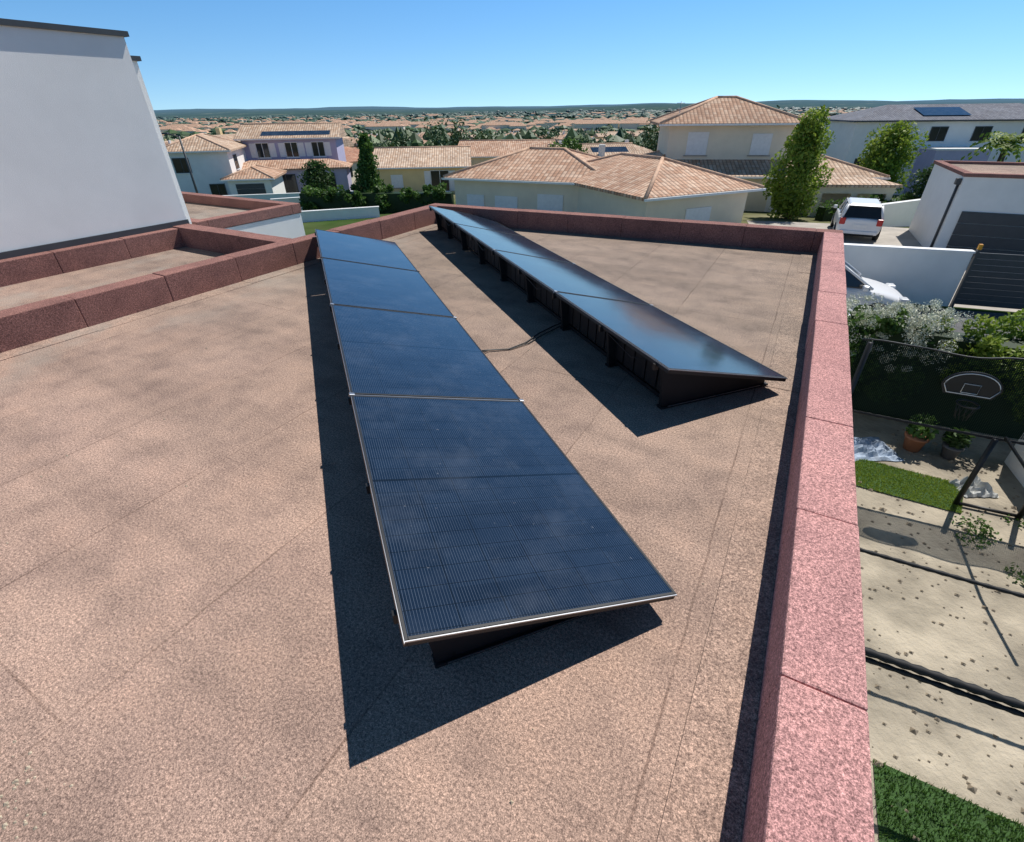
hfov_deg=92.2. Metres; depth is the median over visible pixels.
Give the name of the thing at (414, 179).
walls
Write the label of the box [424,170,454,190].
open shutters
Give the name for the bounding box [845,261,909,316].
parked car
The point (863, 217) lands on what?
parked car
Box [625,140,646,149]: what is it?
suburban house
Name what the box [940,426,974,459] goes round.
potted plant
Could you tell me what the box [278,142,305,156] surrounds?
open shutters
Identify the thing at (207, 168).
walls
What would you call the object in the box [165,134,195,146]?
roof ridge tiles
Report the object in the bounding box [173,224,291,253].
cross parapet
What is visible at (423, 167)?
roof gutter
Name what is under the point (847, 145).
walls
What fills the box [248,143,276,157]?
open shutters
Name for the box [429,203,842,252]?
parapet
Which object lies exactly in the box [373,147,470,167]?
roof
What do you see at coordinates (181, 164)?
window frame
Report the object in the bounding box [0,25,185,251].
wall
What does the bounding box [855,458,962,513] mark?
artificial grass
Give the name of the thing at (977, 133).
window pane
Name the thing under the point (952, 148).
front annex coping
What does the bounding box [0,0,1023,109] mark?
sky
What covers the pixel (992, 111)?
roof
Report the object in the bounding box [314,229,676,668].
solar panel array
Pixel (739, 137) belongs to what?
two storey villa
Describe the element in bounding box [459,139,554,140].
roof ridge tiles
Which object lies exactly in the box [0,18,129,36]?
roof coping
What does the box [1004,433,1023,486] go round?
white garden wall
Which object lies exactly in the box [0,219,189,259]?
base flashing
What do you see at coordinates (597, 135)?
suburban house
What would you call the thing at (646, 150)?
suburban house
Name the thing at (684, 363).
solar panel array
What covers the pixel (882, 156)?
broadleaf tree
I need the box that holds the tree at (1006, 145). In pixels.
[961,131,1023,161]
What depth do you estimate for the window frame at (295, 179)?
50.76 m
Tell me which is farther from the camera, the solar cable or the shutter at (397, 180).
the shutter at (397, 180)
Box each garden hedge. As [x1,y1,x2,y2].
[299,182,453,212]
[813,192,914,220]
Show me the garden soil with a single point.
(893, 701)
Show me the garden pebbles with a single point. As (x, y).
(971, 788)
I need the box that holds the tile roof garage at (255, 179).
[219,164,286,194]
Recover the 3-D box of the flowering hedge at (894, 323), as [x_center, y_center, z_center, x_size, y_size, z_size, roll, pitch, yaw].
[6.698,-1.308,9.433,2.649,2.222,1.649,13,35,20]
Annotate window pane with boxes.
[173,159,188,172]
[210,184,226,194]
[255,143,269,157]
[282,175,297,192]
[285,143,298,156]
[311,142,324,155]
[321,174,335,187]
[431,171,449,190]
[928,127,947,140]
[971,127,991,139]
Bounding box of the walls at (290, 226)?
[224,213,304,238]
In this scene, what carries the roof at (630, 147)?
on the walls
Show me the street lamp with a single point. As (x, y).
(187, 162)
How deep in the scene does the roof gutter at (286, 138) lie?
51.30 m
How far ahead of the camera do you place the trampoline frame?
6.84 m
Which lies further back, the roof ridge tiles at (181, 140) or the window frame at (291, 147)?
the window frame at (291, 147)
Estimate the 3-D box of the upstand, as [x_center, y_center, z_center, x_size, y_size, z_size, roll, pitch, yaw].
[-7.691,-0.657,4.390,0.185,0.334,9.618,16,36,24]
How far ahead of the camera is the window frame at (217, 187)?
46.20 m
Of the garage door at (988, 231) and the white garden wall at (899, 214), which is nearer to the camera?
the garage door at (988, 231)
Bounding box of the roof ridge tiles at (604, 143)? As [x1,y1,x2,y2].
[548,142,632,144]
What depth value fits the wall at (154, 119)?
7.78 m
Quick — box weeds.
[949,513,1023,585]
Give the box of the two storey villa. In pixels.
[644,95,902,216]
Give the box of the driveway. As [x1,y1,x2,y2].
[747,220,1022,311]
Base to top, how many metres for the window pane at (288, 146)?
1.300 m
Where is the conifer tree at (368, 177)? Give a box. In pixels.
[354,132,385,191]
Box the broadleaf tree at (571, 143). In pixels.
[549,136,587,152]
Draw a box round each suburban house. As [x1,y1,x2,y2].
[214,128,234,139]
[342,138,353,147]
[344,147,372,184]
[347,135,357,146]
[551,131,566,140]
[586,144,648,156]
[594,131,615,138]
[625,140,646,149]
[637,149,652,151]
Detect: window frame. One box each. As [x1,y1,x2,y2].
[171,158,191,172]
[209,183,227,194]
[255,143,270,157]
[284,142,299,156]
[284,174,298,192]
[311,141,325,156]
[430,170,449,191]
[927,126,948,140]
[970,126,993,140]
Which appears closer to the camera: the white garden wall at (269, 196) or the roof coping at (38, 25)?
the roof coping at (38, 25)
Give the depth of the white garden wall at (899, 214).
25.65 m
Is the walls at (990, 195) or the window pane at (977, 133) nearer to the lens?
the walls at (990, 195)
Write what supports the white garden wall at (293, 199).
on the ground at (310, 227)
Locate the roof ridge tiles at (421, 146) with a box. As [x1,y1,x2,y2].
[374,146,469,147]
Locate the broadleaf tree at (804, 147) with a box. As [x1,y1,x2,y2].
[762,104,835,219]
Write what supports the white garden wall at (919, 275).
on the ground at (310, 227)
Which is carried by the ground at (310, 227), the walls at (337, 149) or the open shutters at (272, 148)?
the walls at (337, 149)
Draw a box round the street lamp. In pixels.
[161,132,197,192]
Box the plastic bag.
[949,475,998,497]
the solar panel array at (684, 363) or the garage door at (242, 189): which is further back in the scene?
the garage door at (242, 189)
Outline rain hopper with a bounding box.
[954,178,961,184]
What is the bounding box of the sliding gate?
[949,244,1023,308]
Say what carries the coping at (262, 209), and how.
on the roof membrane at (199, 211)
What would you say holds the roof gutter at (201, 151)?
attached to the roof at (195, 143)
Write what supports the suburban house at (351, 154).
on the ground at (310, 227)
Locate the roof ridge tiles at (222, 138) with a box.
[204,133,241,142]
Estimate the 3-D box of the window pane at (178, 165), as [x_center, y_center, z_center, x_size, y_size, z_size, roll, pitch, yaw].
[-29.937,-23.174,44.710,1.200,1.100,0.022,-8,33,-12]
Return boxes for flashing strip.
[0,223,436,360]
[657,252,816,841]
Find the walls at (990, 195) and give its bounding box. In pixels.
[908,164,1023,251]
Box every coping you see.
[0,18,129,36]
[130,55,141,61]
[181,191,300,227]
[920,146,993,149]
[933,160,1023,178]
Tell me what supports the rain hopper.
attached to the walls at (990, 195)
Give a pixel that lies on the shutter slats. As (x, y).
(397, 178)
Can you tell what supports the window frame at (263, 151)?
attached to the walls at (337, 149)
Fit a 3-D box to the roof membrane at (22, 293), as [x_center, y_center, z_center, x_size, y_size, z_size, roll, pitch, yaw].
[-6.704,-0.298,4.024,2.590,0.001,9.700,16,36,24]
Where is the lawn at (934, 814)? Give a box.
[873,759,1023,841]
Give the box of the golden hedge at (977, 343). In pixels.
[916,308,1023,438]
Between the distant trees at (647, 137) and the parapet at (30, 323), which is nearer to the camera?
the parapet at (30, 323)
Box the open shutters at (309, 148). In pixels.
[304,142,331,155]
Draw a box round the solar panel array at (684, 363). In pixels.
[429,206,786,409]
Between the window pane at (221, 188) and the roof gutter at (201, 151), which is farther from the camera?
the window pane at (221, 188)
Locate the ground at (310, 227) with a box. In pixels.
[154,98,1023,314]
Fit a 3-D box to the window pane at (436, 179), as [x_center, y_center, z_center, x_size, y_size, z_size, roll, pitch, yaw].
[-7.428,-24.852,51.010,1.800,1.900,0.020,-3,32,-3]
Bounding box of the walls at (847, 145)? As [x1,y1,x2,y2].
[820,121,1023,194]
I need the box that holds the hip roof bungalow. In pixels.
[441,147,765,222]
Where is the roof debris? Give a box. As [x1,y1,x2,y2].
[0,318,703,839]
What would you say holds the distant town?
on the ground at (310, 227)
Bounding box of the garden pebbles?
[858,429,1023,840]
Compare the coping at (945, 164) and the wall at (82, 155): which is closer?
the wall at (82, 155)
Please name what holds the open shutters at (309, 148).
attached to the window frame at (318, 150)
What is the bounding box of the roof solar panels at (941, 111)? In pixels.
[913,107,970,114]
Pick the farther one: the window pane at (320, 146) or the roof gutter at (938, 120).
the window pane at (320, 146)
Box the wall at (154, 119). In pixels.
[132,61,191,223]
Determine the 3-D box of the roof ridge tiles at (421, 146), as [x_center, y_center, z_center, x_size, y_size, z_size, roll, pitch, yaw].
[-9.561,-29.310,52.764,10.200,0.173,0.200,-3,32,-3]
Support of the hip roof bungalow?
on the ground at (310, 227)
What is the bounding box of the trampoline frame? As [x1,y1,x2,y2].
[850,338,1023,716]
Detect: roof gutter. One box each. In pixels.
[168,150,230,152]
[233,137,339,140]
[377,166,469,168]
[854,120,1023,121]
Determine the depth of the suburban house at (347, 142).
88.52 m
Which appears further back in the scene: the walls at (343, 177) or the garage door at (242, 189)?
the walls at (343, 177)
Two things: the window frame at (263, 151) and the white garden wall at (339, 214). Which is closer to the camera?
the white garden wall at (339, 214)
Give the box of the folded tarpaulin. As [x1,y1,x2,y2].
[854,437,904,460]
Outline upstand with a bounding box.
[0,228,184,286]
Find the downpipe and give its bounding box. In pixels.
[930,185,958,247]
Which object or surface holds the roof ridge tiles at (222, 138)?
attached to the roof at (195, 143)
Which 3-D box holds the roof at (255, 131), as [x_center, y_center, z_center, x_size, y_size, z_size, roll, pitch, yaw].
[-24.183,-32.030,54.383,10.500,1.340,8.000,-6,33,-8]
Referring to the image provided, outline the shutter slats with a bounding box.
[391,177,402,186]
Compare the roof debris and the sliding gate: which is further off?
the sliding gate
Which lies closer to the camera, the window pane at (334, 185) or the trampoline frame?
the trampoline frame
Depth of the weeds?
6.88 m
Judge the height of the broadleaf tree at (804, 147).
5.652 m
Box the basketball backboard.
[941,371,1003,420]
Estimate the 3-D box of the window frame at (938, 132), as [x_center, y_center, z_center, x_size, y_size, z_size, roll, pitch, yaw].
[44.194,-29.786,51.134,1.620,1.320,0.055,4,33,7]
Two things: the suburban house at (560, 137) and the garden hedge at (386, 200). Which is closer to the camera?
the garden hedge at (386, 200)
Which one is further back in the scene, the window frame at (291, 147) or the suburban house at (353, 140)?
the suburban house at (353, 140)
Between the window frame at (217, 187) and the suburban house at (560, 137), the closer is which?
the window frame at (217, 187)
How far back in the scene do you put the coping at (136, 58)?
7.23 m
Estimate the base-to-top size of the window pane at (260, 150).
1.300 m
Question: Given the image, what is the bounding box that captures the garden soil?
[852,412,1023,841]
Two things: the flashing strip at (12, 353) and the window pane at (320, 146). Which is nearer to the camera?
the flashing strip at (12, 353)
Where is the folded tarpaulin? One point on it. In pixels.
(872, 448)
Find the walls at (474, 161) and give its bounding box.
[471,158,493,165]
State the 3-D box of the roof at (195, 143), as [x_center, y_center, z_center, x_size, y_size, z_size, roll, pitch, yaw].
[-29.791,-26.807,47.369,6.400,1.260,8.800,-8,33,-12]
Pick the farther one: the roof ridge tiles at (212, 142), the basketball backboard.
the roof ridge tiles at (212, 142)
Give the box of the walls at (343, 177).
[286,168,352,192]
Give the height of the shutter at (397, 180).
1.200 m
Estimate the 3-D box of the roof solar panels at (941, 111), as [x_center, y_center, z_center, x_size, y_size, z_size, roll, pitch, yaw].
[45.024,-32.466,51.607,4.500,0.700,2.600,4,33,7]
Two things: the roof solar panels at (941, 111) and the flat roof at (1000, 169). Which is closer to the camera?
the flat roof at (1000, 169)
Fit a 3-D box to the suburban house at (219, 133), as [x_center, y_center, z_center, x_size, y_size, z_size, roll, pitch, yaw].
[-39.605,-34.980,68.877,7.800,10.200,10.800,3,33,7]
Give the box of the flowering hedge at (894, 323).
[846,293,977,420]
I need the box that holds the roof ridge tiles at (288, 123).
[240,122,340,124]
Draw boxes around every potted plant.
[903,413,939,452]
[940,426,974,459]
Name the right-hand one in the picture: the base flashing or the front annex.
the front annex
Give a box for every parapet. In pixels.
[0,205,436,352]
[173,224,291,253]
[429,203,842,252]
[741,232,874,841]
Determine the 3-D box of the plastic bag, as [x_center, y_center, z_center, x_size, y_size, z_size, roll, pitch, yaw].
[7.213,1.003,7.683,0.534,0.244,0.426,-1,32,0]
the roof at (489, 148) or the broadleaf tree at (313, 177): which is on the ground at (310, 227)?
the broadleaf tree at (313, 177)
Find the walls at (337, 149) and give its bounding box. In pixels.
[240,138,345,161]
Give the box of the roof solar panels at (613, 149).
[590,146,628,151]
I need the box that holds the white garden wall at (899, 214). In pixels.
[833,199,919,226]
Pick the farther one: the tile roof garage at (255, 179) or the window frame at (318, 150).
the window frame at (318, 150)
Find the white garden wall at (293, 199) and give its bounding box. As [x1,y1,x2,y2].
[270,197,302,210]
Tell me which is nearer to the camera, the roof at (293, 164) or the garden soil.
the garden soil
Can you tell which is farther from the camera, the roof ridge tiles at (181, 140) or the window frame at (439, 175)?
the window frame at (439, 175)
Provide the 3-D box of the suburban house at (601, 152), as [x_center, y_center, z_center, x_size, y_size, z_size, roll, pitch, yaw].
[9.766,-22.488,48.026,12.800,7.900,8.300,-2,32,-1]
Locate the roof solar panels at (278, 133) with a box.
[260,130,329,135]
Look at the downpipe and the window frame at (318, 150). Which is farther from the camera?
the window frame at (318, 150)
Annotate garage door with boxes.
[235,183,265,194]
[946,211,1023,259]
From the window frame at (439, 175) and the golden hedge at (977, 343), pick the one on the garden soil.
the golden hedge at (977, 343)
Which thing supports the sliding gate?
on the driveway
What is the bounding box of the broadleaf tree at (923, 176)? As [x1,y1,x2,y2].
[901,159,948,199]
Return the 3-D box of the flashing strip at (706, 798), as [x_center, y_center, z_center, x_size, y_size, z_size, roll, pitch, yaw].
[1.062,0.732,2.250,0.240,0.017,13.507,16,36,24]
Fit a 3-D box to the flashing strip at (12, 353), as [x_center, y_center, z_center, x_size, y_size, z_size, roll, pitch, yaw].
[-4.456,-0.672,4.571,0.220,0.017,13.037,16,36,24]
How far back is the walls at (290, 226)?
9.84 m
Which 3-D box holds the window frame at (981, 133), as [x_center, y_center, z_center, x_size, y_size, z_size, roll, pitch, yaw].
[48.258,-29.532,50.652,1.620,1.320,0.055,4,33,7]
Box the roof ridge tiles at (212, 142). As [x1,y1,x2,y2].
[196,134,229,149]
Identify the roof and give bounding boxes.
[166,135,246,152]
[233,123,346,140]
[242,158,352,169]
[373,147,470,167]
[458,140,554,156]
[547,144,637,151]
[826,103,1023,121]
[952,164,1023,173]
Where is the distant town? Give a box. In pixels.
[157,109,861,134]
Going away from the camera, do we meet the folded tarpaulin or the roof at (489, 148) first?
the folded tarpaulin
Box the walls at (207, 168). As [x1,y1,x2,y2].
[168,148,246,194]
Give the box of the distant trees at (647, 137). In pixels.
[156,105,871,150]
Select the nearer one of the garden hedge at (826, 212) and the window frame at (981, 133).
the garden hedge at (826, 212)
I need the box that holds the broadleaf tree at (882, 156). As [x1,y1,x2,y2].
[855,120,930,197]
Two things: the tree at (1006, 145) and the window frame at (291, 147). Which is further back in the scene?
the window frame at (291, 147)
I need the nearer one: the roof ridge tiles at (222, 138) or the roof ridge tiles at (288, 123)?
the roof ridge tiles at (222, 138)
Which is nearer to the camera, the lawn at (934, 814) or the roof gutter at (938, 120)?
the lawn at (934, 814)
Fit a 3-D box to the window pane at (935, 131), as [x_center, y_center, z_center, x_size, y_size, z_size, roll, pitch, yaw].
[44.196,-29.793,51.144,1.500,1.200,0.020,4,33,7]
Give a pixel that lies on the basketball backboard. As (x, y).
(980, 385)
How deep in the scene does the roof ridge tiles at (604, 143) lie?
59.06 m
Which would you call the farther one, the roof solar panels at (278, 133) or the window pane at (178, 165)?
the roof solar panels at (278, 133)
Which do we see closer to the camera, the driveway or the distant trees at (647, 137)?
the driveway
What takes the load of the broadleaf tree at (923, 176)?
on the ground at (310, 227)
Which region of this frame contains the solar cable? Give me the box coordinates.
[482,323,560,351]
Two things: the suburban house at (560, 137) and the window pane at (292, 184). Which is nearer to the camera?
the window pane at (292, 184)
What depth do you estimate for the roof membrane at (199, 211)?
10.52 m
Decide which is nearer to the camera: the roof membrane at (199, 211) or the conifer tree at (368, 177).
the roof membrane at (199, 211)
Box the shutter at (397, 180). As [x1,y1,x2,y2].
[391,175,403,187]
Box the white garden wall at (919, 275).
[844,243,975,305]
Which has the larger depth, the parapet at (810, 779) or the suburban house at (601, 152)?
the suburban house at (601, 152)
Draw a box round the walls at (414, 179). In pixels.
[376,168,462,193]
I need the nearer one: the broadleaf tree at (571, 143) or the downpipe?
the downpipe
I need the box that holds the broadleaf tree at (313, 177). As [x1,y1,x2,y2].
[297,159,334,190]
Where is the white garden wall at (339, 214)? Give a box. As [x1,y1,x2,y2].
[301,206,379,222]
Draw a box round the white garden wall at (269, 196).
[222,191,352,199]
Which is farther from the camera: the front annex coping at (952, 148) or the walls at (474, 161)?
the walls at (474, 161)
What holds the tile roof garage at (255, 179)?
on the ground at (310, 227)
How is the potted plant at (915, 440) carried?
on the garden soil
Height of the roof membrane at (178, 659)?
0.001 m
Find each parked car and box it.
[830,197,884,239]
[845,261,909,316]
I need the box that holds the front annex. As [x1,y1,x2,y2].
[904,148,990,195]
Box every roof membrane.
[0,227,811,841]
[0,247,225,309]
[185,202,251,218]
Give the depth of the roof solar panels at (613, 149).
57.98 m

